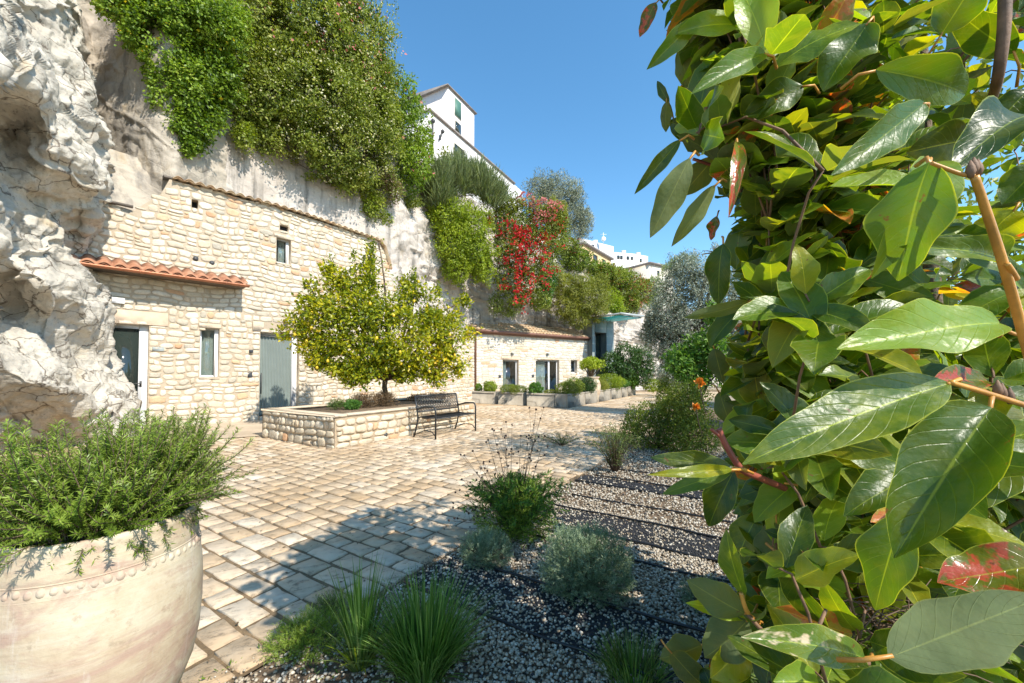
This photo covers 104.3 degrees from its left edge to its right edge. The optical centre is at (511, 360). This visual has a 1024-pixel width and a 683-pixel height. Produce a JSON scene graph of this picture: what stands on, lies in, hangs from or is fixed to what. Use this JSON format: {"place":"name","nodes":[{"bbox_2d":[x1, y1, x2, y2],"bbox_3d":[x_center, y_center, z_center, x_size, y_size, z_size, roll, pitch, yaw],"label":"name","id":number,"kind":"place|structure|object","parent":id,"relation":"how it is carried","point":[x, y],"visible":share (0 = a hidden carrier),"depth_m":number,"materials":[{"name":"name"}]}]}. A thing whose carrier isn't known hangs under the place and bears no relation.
{"place":"outdoors","nodes":[
{"label":"outdoors","id":0,"kind":"place"},
{"bbox_2d":[0,0,144,453],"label":"rock outcrop","id":1,"kind":"object","parent":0,"point":[60,360],"visible":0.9,"depth_m":7.26,"materials":[{"name":"white stone"}]},
{"bbox_2d":[108,149,161,215],"bbox_3d":[-9.341,-4.249,9.904,0.904,2.016,2.082,-1,-2,41],"label":"rock face","id":2,"kind":"object","parent":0,"point":[130,178],"visible":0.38,"depth_m":9.86},
{"bbox_2d":[78,0,228,191],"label":"rock face","id":3,"kind":"object","parent":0,"point":[132,120],"visible":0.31,"depth_m":10.52},
{"bbox_2d":[89,0,255,159],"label":"hanging ivy","id":4,"kind":"object","parent":3,"relation":"hanging from","point":[209,67],"visible":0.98,"depth_m":10.38,"materials":[{"name":"green plant"}]},
{"bbox_2d":[0,389,720,682],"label":"pavement","id":5,"kind":"structure","parent":0,"point":[244,612],"depth_m":4.20,"materials":[{"name":"stone"}]},
{"bbox_2d":[148,420,261,439],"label":"ramp","id":6,"kind":"structure","parent":5,"relation":"on","point":[251,428],"depth_m":9.47,"materials":[{"name":"stone"}]},
{"bbox_2d":[71,175,474,428],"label":"stone house","id":7,"kind":"structure","parent":5,"relation":"on","point":[202,279],"depth_m":10.72,"materials":[{"name":"beige stone"}]},
{"bbox_2d":[111,297,124,303],"bbox_3d":[-9.164,-1.397,9.265,0.090,0.133,0.218,-1,-2,43],"label":"light box","id":8,"kind":"object","parent":7,"relation":"attached to","point":[116,300],"visible":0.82,"depth_m":9.24,"materials":[{"name":"white plastic"}]},
{"bbox_2d":[113,324,148,421],"bbox_3d":[-9.181,0.358,9.455,0.124,2.439,0.780,-1,-2,43],"label":"door","id":9,"kind":"structure","parent":7,"relation":"in","point":[131,341],"depth_m":9.62,"materials":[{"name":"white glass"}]},
{"bbox_2d":[199,328,217,376],"bbox_3d":[-8.325,-0.206,10.846,0.620,1.363,0.470,-1,-2,43],"label":"window","id":10,"kind":"structure","parent":7,"relation":"in","point":[208,337],"depth_m":10.72,"materials":[{"name":"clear glass"}]},
{"bbox_2d":[259,332,296,414],"bbox_3d":[-6.977,0.391,11.861,0.100,2.399,1.036,-1,-2,40],"label":"door","id":11,"kind":"structure","parent":7,"relation":"in","point":[278,364],"depth_m":11.86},
{"bbox_2d":[276,239,288,263],"bbox_3d":[-7.164,-3.268,12.176,0.622,0.803,0.442,-1,-2,40],"label":"window","id":12,"kind":"structure","parent":7,"relation":"in","point":[282,250],"depth_m":12.08,"materials":[{"name":"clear glass"}]},
{"bbox_2d":[261,398,473,448],"bbox_3d":[-3.171,1.363,9.548,2.582,0.635,4.182,-1,-2,32],"label":"raised bed","id":13,"kind":"object","parent":5,"relation":"on","point":[321,425],"visible":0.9,"depth_m":8.04,"materials":[{"name":"stone"}]},
{"bbox_2d":[325,396,345,409],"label":"bed plant","id":14,"kind":"object","parent":13,"relation":"on","point":[338,404],"visible":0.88,"depth_m":8.88,"materials":[{"name":"green plant"}]},
{"bbox_2d":[343,399,361,409],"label":"bed plant","id":15,"kind":"object","parent":13,"relation":"on","point":[352,404],"visible":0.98,"depth_m":8.86,"materials":[{"name":"green plant"}]},
{"bbox_2d":[344,390,398,407],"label":"bed plant","id":16,"kind":"object","parent":13,"relation":"on","point":[378,399],"visible":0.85,"depth_m":9.50,"materials":[{"name":"brown plant"}]},
{"bbox_2d":[270,234,483,403],"bbox_3d":[-3.096,-0.989,9.655,5.067,4.323,1.866,1,-2,-21],"label":"lemon tree","id":17,"kind":"object","parent":13,"relation":"on","point":[351,367],"visible":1,"depth_m":9.48,"materials":[{"name":"green plant"}]},
{"bbox_2d":[407,392,453,400],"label":"bed plant","id":18,"kind":"object","parent":13,"relation":"on","point":[413,395],"visible":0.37,"depth_m":11.88,"materials":[{"name":"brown plant"}]},
{"bbox_2d":[211,457,605,682],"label":"gravel","id":19,"kind":"structure","parent":5,"relation":"on","point":[233,669],"depth_m":2.84,"materials":[{"name":"beige gravel"}]},
{"bbox_2d":[200,422,623,680],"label":"leaf litter","id":20,"kind":"object","parent":5,"relation":"on","point":[389,532],"visible":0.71,"depth_m":3.83,"materials":[{"name":"brown plant"}]},
{"bbox_2d":[413,393,475,438],"bbox_3d":[-1.477,1.200,8.935,0.653,0.881,1.395,-1,-2,32],"label":"bench","id":21,"kind":"object","parent":5,"relation":"on","point":[436,416],"visible":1,"depth_m":8.91,"materials":[{"name":"black metal"}]},
{"bbox_2d":[472,391,499,403],"bbox_3d":[-1.111,1.590,17.368,1.204,0.530,0.562,-1,-2,32],"label":"planter box","id":22,"kind":"object","parent":5,"relation":"on","point":[484,397],"visible":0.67,"depth_m":17.07,"materials":[{"name":"stone"}]},
{"bbox_2d":[483,381,497,391],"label":"planter shrub","id":23,"kind":"object","parent":22,"relation":"on","point":[493,387],"visible":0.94,"depth_m":17.15,"materials":[{"name":"green plant"}]},
{"bbox_2d":[498,392,527,405],"bbox_3d":[0.063,1.571,16.643,1.204,0.530,0.562,-1,-2,32],"label":"planter box","id":24,"kind":"object","parent":5,"relation":"on","point":[514,398],"visible":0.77,"depth_m":16.37,"materials":[{"name":"concrete"}]},
{"bbox_2d":[498,384,527,393],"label":"planter shrub","id":25,"kind":"object","parent":24,"relation":"on","point":[512,389],"visible":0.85,"depth_m":16.52,"materials":[{"name":"green plant"}]},
{"bbox_2d":[468,322,590,392],"bbox_3d":[0.997,-0.075,22.908,8.120,4.350,1.929,1,-2,-36],"label":"stone annex","id":26,"kind":"object","parent":5,"relation":"on","point":[529,345],"visible":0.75,"depth_m":22.10,"materials":[{"name":"beige stone"}]},
{"bbox_2d":[503,360,516,390],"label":"door","id":27,"kind":"structure","parent":26,"relation":"in","point":[509,366],"depth_m":21.97,"materials":[{"name":"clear glass"}]},
{"bbox_2d":[536,360,556,392],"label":"door","id":28,"kind":"structure","parent":26,"relation":"in","point":[546,370],"depth_m":23.38,"materials":[{"name":"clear glass"}]},
{"bbox_2d":[526,393,556,406],"bbox_3d":[1.246,1.552,15.913,1.224,0.530,0.562,-1,-2,32],"label":"planter box","id":29,"kind":"object","parent":5,"relation":"on","point":[541,399],"visible":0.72,"depth_m":15.65,"materials":[{"name":"concrete"}]},
{"bbox_2d":[528,381,543,392],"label":"planter shrub","id":30,"kind":"object","parent":29,"relation":"on","point":[537,387],"visible":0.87,"depth_m":15.96,"materials":[{"name":"green plant"}]},
{"bbox_2d":[530,431,589,445],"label":"wispy shrub","id":31,"kind":"object","parent":5,"relation":"on","point":[561,443],"visible":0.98,"depth_m":7.54,"materials":[{"name":"green plant"}]},
{"bbox_2d":[555,392,584,407],"bbox_3d":[2.332,1.553,15.937,0.562,0.530,1.744,-1,-2,32],"label":"planter box","id":32,"kind":"object","parent":5,"relation":"on","point":[566,400],"visible":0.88,"depth_m":15.31,"materials":[{"name":"concrete"}]},
{"bbox_2d":[554,377,584,395],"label":"planter shrub","id":33,"kind":"object","parent":32,"relation":"on","point":[569,384],"visible":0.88,"depth_m":15.71,"materials":[{"name":"green plant"}]},
{"bbox_2d":[585,391,597,404],"bbox_3d":[3.220,1.590,17.375,0.562,0.530,1.524,-1,-2,32],"label":"planter box","id":34,"kind":"object","parent":5,"relation":"on","point":[591,398],"visible":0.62,"depth_m":17.21,"materials":[{"name":"concrete"}]},
{"bbox_2d":[575,376,598,392],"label":"planter shrub","id":35,"kind":"object","parent":34,"relation":"on","point":[590,384],"visible":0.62,"depth_m":17.16,"materials":[{"name":"green plant"}]},
{"bbox_2d":[583,377,600,397],"bbox_3d":[3.623,1.301,18.172,0.840,1.150,0.840,0,-2,0],"label":"terracotta urn","id":36,"kind":"object","parent":5,"relation":"on","point":[598,389],"visible":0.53,"depth_m":17.88,"materials":[{"name":"beige ceramic"}]},
{"bbox_2d":[578,356,605,376],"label":"jade shrub","id":37,"kind":"object","parent":36,"relation":"on","point":[592,363],"visible":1,"depth_m":18.00,"materials":[{"name":"green plant"}]},
{"bbox_2d":[598,389,610,401],"bbox_3d":[4.137,1.629,18.860,0.562,0.530,1.674,-1,-2,32],"label":"planter box","id":38,"kind":"object","parent":5,"relation":"on","point":[604,395],"visible":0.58,"depth_m":18.67,"materials":[{"name":"stone"}]},
{"bbox_2d":[599,378,609,391],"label":"planter shrub","id":39,"kind":"object","parent":38,"relation":"on","point":[605,386],"visible":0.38,"depth_m":18.63,"materials":[{"name":"green plant"}]},
{"bbox_2d":[583,312,643,387],"bbox_3d":[6.212,-0.305,24.547,2.290,4.895,2.960,1,-2,-35],"label":"entrance portal","id":40,"kind":"object","parent":5,"relation":"on","point":[601,340],"visible":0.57,"depth_m":25.05,"materials":[{"name":"metal"}]},
{"bbox_2d":[596,333,600,377],"bbox_3d":[5.233,0.159,25.256,1.072,3.805,0.050,1,-2,-35],"label":"door","id":41,"kind":"structure","parent":40,"relation":"in","point":[598,347],"depth_m":25.45,"materials":[{"name":"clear glass"}]},
{"bbox_2d":[610,388,620,399],"bbox_3d":[5.080,1.669,20.387,0.562,0.530,1.624,-1,-2,32],"label":"planter box","id":42,"kind":"object","parent":5,"relation":"on","point":[614,394],"visible":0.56,"depth_m":20.10,"materials":[{"name":"concrete"}]},
{"bbox_2d":[596,373,625,390],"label":"planter shrub","id":43,"kind":"object","parent":42,"relation":"on","point":[614,379],"visible":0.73,"depth_m":20.37,"materials":[{"name":"green plant"}]},
{"bbox_2d":[627,386,635,395],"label":"planter box","id":44,"kind":"object","parent":5,"relation":"on","point":[631,392],"visible":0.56,"depth_m":22.55,"materials":[{"name":"stone"}]},
{"bbox_2d":[599,340,656,385],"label":"hedge","id":45,"kind":"object","parent":44,"relation":"on","point":[623,366],"visible":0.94,"depth_m":22.25,"materials":[{"name":"green plant"}]},
{"bbox_2d":[626,373,640,389],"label":"planter shrub","id":46,"kind":"object","parent":44,"relation":"on","point":[633,384],"visible":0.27,"depth_m":22.46,"materials":[{"name":"green plant"}]},
{"bbox_2d":[640,377,714,393],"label":"path shrub","id":47,"kind":"object","parent":5,"relation":"on","point":[653,388],"visible":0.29,"depth_m":22.75,"materials":[{"name":"green plant"}]},
{"bbox_2d":[637,241,742,402],"bbox_3d":[7.157,-0.930,14.110,3.509,5.499,6.991,-1,-2,38],"label":"olive tree","id":48,"kind":"object","parent":5,"relation":"on","point":[671,332],"visible":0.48,"depth_m":12.31,"materials":[{"name":"green plant"}]},
{"bbox_2d":[225,0,739,389],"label":"cliff","id":49,"kind":"structure","parent":0,"point":[407,235],"depth_m":16.20,"materials":[{"name":"stone"}]},
{"bbox_2d":[227,0,408,226],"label":"flowering shrub","id":50,"kind":"object","parent":49,"relation":"on","point":[345,25],"visible":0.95,"depth_m":12.92,"materials":[{"name":"green plant"}]},
{"bbox_2d":[378,166,405,205],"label":"shrub","id":51,"kind":"object","parent":49,"relation":"on","point":[391,191],"visible":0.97,"depth_m":15.43,"materials":[{"name":"green plant"}]},
{"bbox_2d":[403,196,424,211],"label":"shrub","id":52,"kind":"object","parent":49,"relation":"on","point":[413,202],"visible":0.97,"depth_m":16.74,"materials":[{"name":"green plant"}]},
{"bbox_2d":[391,70,436,197],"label":"cliff shrub","id":53,"kind":"object","parent":49,"relation":"on","point":[416,145],"visible":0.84,"depth_m":16.04,"materials":[{"name":"green plant"}]},
{"bbox_2d":[436,145,465,163],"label":"cliff shrub","id":54,"kind":"object","parent":49,"relation":"on","point":[442,149],"visible":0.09,"depth_m":18.61,"materials":[{"name":"green plant"}]},
{"bbox_2d":[425,194,501,289],"bbox_3d":[-2.291,-5.612,18.656,3.800,4.521,2.331,1,-2,-22],"label":"cliff shrub","id":55,"kind":"object","parent":49,"relation":"on","point":[466,239],"visible":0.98,"depth_m":18.37,"materials":[{"name":"green plant"}]},
{"bbox_2d":[417,144,512,212],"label":"broom bush","id":56,"kind":"object","parent":49,"relation":"on","point":[481,180],"visible":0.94,"depth_m":18.15,"materials":[{"name":"green plant"}]},
{"bbox_2d":[486,289,521,318],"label":"climbing plant","id":57,"kind":"object","parent":49,"relation":"attached to","point":[510,312],"visible":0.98,"depth_m":20.00,"materials":[{"name":"green plant"}]},
{"bbox_2d":[476,188,574,314],"bbox_3d":[0.824,-5.514,20.265,5.148,6.596,2.899,1,-2,-23],"label":"bougainvillea","id":58,"kind":"object","parent":49,"relation":"attached to","point":[551,230],"visible":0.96,"depth_m":19.94,"materials":[{"name":"red plant"}]},
{"bbox_2d":[535,260,559,309],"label":"cliff shrub","id":59,"kind":"object","parent":49,"relation":"on","point":[553,275],"visible":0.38,"depth_m":21.18,"materials":[{"name":"green plant"}]},
{"bbox_2d":[521,166,594,243],"bbox_3d":[3.014,-10.418,27.157,5.451,5.421,2.579,0,-2,-16],"label":"olive tree","id":60,"kind":"object","parent":49,"relation":"on","point":[554,186],"visible":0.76,"depth_m":26.88,"materials":[{"name":"green plant"}]},
{"bbox_2d":[544,266,617,330],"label":"cliff shrub","id":61,"kind":"object","parent":49,"relation":"on","point":[573,293],"visible":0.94,"depth_m":23.30,"materials":[{"name":"green plant"}]},
{"bbox_2d":[563,236,654,316],"bbox_3d":[6.895,-5.359,27.455,9.219,5.020,2.836,1,-2,-31],"label":"cliff shrub","id":62,"kind":"object","parent":49,"relation":"on","point":[622,281],"visible":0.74,"depth_m":26.64,"materials":[{"name":"green plant"}]},
{"bbox_2d":[599,286,627,315],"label":"cliff shrub","id":63,"kind":"object","parent":49,"relation":"on","point":[616,304],"visible":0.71,"depth_m":24.99,"materials":[{"name":"green plant"}]},
{"bbox_2d":[640,273,668,307],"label":"cliff shrub","id":64,"kind":"object","parent":49,"relation":"on","point":[652,278],"visible":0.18,"depth_m":31.63,"materials":[{"name":"green plant"}]},
{"bbox_2d":[660,251,702,277],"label":"cliff shrub","id":65,"kind":"object","parent":49,"relation":"on","point":[663,267],"visible":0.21,"depth_m":40.07,"materials":[{"name":"green plant"}]},
{"bbox_2d":[233,388,1008,682],"bbox_3d":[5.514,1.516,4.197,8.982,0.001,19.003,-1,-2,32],"label":"garden soil","id":66,"kind":"structure","parent":0,"point":[348,676],"depth_m":2.27,"materials":[{"name":"brown soil"}]},
{"bbox_2d":[0,503,202,682],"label":"terracotta pot","id":67,"kind":"object","parent":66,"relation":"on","point":[123,615],"visible":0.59,"depth_m":1.20,"materials":[{"name":"ceramic"}]},
{"bbox_2d":[0,403,258,575],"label":"rosemary bush","id":68,"kind":"object","parent":67,"relation":"on","point":[119,484],"visible":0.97,"depth_m":1.25,"materials":[{"name":"green plant"}]},
{"bbox_2d":[258,602,350,665],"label":"cushion plant","id":69,"kind":"object","parent":66,"relation":"on","point":[310,638],"visible":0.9,"depth_m":2.02,"materials":[{"name":"green plant"}]},
{"bbox_2d":[198,579,433,680],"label":"ground weeds","id":70,"kind":"object","parent":66,"relation":"on","point":[325,666],"visible":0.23,"depth_m":1.91,"materials":[{"name":"green plant"}]},
{"bbox_2d":[309,587,352,616],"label":"cushion plant","id":71,"kind":"object","parent":66,"relation":"on","point":[322,602],"visible":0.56,"depth_m":2.33,"materials":[{"name":"green plant"}]},
{"bbox_2d":[302,551,407,673],"bbox_3d":[-0.691,1.201,1.890,0.548,0.497,0.514,-1,-2,37],"label":"grass tussock","id":72,"kind":"object","parent":66,"relation":"on","point":[352,655],"depth_m":1.85,"materials":[{"name":"green plant"}]},
{"bbox_2d":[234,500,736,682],"bbox_3d":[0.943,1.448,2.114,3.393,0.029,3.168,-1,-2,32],"label":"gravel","id":73,"kind":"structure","parent":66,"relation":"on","point":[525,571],"depth_m":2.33,"materials":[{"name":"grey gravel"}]},
{"bbox_2d":[337,562,500,682],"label":"grass tussock","id":74,"kind":"object","parent":73,"relation":"on","point":[424,651],"depth_m":1.83,"materials":[{"name":"green plant"}]},
{"bbox_2d":[457,525,514,570],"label":"cushion plant","id":75,"kind":"object","parent":73,"relation":"on","point":[484,549],"visible":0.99,"depth_m":2.89,"materials":[{"name":"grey plant"}]},
{"bbox_2d":[675,573,724,614],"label":"cushion plant","id":76,"kind":"object","parent":73,"relation":"on","point":[685,590],"visible":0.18,"depth_m":2.41,"materials":[{"name":"green plant"}]},
{"bbox_2d":[444,406,574,549],"bbox_3d":[-0.029,0.978,3.408,1.154,1.189,0.981,0,-2,0],"label":"wildflower clump","id":77,"kind":"object","parent":66,"relation":"on","point":[519,507],"visible":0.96,"depth_m":3.25,"materials":[{"name":"green plant"}]},
{"bbox_2d":[403,581,671,682],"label":"drip pipe","id":78,"kind":"object","parent":66,"relation":"on","point":[567,645],"visible":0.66,"depth_m":2.08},
{"bbox_2d":[410,556,708,682],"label":"mulch band","id":79,"kind":"object","parent":66,"relation":"on","point":[578,620],"visible":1,"depth_m":2.29,"materials":[{"name":"black gravel"}]},
{"bbox_2d":[462,556,705,632],"bbox_3d":[1.615,1.427,1.730,4.682,0.022,0.056,-1,-2,32],"label":"drip pipe","id":80,"kind":"object","parent":79,"relation":"on","point":[623,607],"visible":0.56,"depth_m":2.33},
{"bbox_2d":[581,621,679,682],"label":"grass tussock","id":81,"kind":"object","parent":79,"relation":"on","point":[633,660],"depth_m":1.84,"materials":[{"name":"green plant"}]},
{"bbox_2d":[533,518,637,613],"bbox_3d":[0.470,1.264,2.580,0.668,0.460,0.708,0,-2,0],"label":"cushion plant","id":82,"kind":"object","parent":66,"relation":"on","point":[589,552],"visible":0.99,"depth_m":2.48,"materials":[{"name":"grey plant"}]},
{"bbox_2d":[584,421,644,471],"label":"wispy shrub","id":83,"kind":"object","parent":66,"relation":"on","point":[615,455],"visible":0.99,"depth_m":5.46,"materials":[{"name":"green plant"}]},
{"bbox_2d":[524,531,730,582],"bbox_3d":[2.036,1.440,2.220,4.682,0.022,0.059,-1,-2,32],"label":"drip pipe","id":84,"kind":"object","parent":66,"relation":"on","point":[679,571],"visible":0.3,"depth_m":2.78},
{"bbox_2d":[538,506,720,561],"bbox_3d":[2.265,1.470,2.725,4.961,0.001,0.460,-1,-2,32],"label":"mulch band","id":85,"kind":"object","parent":66,"relation":"on","point":[666,542],"depth_m":3.41,"materials":[{"name":"black gravel"}]},
{"bbox_2d":[533,518,717,561],"bbox_3d":[2.111,1.448,2.550,4.862,0.022,0.053,-1,-2,32],"label":"drip pipe","id":86,"kind":"object","parent":85,"relation":"on","point":[672,550],"visible":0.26,"depth_m":3.12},
{"bbox_2d":[548,503,721,538],"bbox_3d":[2.360,1.458,2.936,4.681,0.023,0.058,-1,-2,32],"label":"drip pipe","id":87,"kind":"object","parent":66,"relation":"on","point":[709,535],"visible":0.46,"depth_m":3.66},
{"bbox_2d":[575,479,702,499],"bbox_3d":[2.873,1.480,3.785,4.861,0.022,0.058,-1,-2,32],"label":"drip pipe","id":88,"kind":"object","parent":66,"relation":"on","point":[637,489],"visible":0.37,"depth_m":4.67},
{"bbox_2d":[577,475,702,500],"bbox_3d":[3.001,1.502,3.916,4.961,0.001,0.360,-1,-2,32],"label":"mulch band","id":89,"kind":"object","parent":66,"relation":"on","point":[634,486],"visible":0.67,"depth_m":4.87,"materials":[{"name":"black gravel"}]},
{"bbox_2d":[593,474,702,490],"bbox_3d":[3.070,1.489,4.086,4.682,0.022,0.054,-1,-2,32],"label":"drip pipe","id":90,"kind":"object","parent":66,"relation":"on","point":[635,480],"visible":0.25,"depth_m":5.01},
{"bbox_2d":[572,493,732,522],"bbox_3d":[2.666,1.466,3.241,4.681,0.023,0.056,-1,-2,32],"label":"drip pipe","id":91,"kind":"object","parent":66,"relation":"on","point":[647,507],"visible":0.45,"depth_m":4.04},
{"bbox_2d":[614,372,723,456],"bbox_3d":[2.736,0.929,6.873,1.359,1.517,1.930,1,-2,-25],"label":"garden shrub","id":92,"kind":"object","parent":66,"relation":"on","point":[679,416],"visible":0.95,"depth_m":6.78,"materials":[{"name":"green plant"}]},
{"bbox_2d":[658,298,732,403],"bbox_3d":[3.566,-0.126,7.514,1.530,2.136,0.871,-1,-2,24],"label":"citrus bush","id":93,"kind":"object","parent":66,"relation":"on","point":[691,358],"visible":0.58,"depth_m":7.45,"materials":[{"name":"green plant"}]},
{"bbox_2d":[692,403,702,436],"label":"orange flower","id":94,"kind":"object","parent":66,"relation":"on","point":[696,406],"visible":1,"depth_m":4.58,"materials":[{"name":"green plant"}]},
{"bbox_2d":[635,0,1023,682],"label":"broadleaf shrub","id":95,"kind":"object","parent":66,"relation":"on","point":[865,480],"visible":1,"depth_m":0.68,"materials":[{"name":"green plant"}]},
{"bbox_2d":[869,0,1023,355],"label":"garden tree","id":96,"kind":"object","parent":66,"relation":"on","point":[970,202],"visible":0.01,"depth_m":4.00,"materials":[{"name":"green plant"}]},
{"bbox_2d":[547,441,737,532],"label":"gravel","id":97,"kind":"structure","parent":0,"point":[651,494],"depth_m":4.54,"materials":[{"name":"beige gravel"}]},
{"bbox_2d":[693,377,706,412],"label":"orange flower","id":98,"kind":"object","parent":97,"relation":"on","point":[699,381],"visible":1,"depth_m":4.58,"materials":[{"name":"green plant"}]},
{"bbox_2d":[291,0,1023,354],"label":"sky","id":99,"kind":"structure","parent":0,"point":[555,85],"materials":[{"name":"blue"}]},
{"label":"hill","id":100,"kind":"structure","parent":0,"visible":0},
{"bbox_2d":[399,83,521,211],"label":"white house","id":101,"kind":"structure","parent":100,"relation":"on","point":[454,113],"depth_m":34.19,"materials":[{"name":"paint"}]},
{"bbox_2d":[454,96,460,120],"bbox_3d":[-4.726,-22.006,34.816,0.040,1.683,1.032,-1,-2,29],"label":"window","id":102,"kind":"structure","parent":101,"relation":"in","point":[457,104],"depth_m":34.73,"materials":[{"name":"green glass"}]},
{"bbox_2d":[455,120,460,133],"bbox_3d":[-4.712,-20.349,34.799,0.040,1.026,0.972,-1,-2,29],"label":"window","id":103,"kind":"structure","parent":101,"relation":"in","point":[457,125],"depth_m":34.81,"materials":[{"name":"clear glass"}]},
{"bbox_2d":[577,241,613,271],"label":"ridge house","id":104,"kind":"structure","parent":100,"relation":"on","point":[598,254],"depth_m":64.07,"materials":[{"name":"paint"}]},
{"bbox_2d":[579,239,613,263],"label":"ridge house","id":105,"kind":"structure","parent":100,"relation":"on","point":[608,249],"depth_m":80.60,"materials":[{"name":"white paint"}]},
{"bbox_2d":[614,250,636,267],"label":"ridge house","id":106,"kind":"structure","parent":100,"relation":"on","point":[623,257],"depth_m":86.55,"materials":[{"name":"white paint"}]},
{"bbox_2d":[635,252,647,264],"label":"ridge house","id":107,"kind":"structure","parent":100,"relation":"on","point":[641,259],"depth_m":89.60,"materials":[{"name":"beige paint"}]},
{"bbox_2d":[622,262,673,307],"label":"ridge house","id":108,"kind":"structure","parent":100,"relation":"on","point":[647,269],"depth_m":71.50,"materials":[{"name":"beige paint"}]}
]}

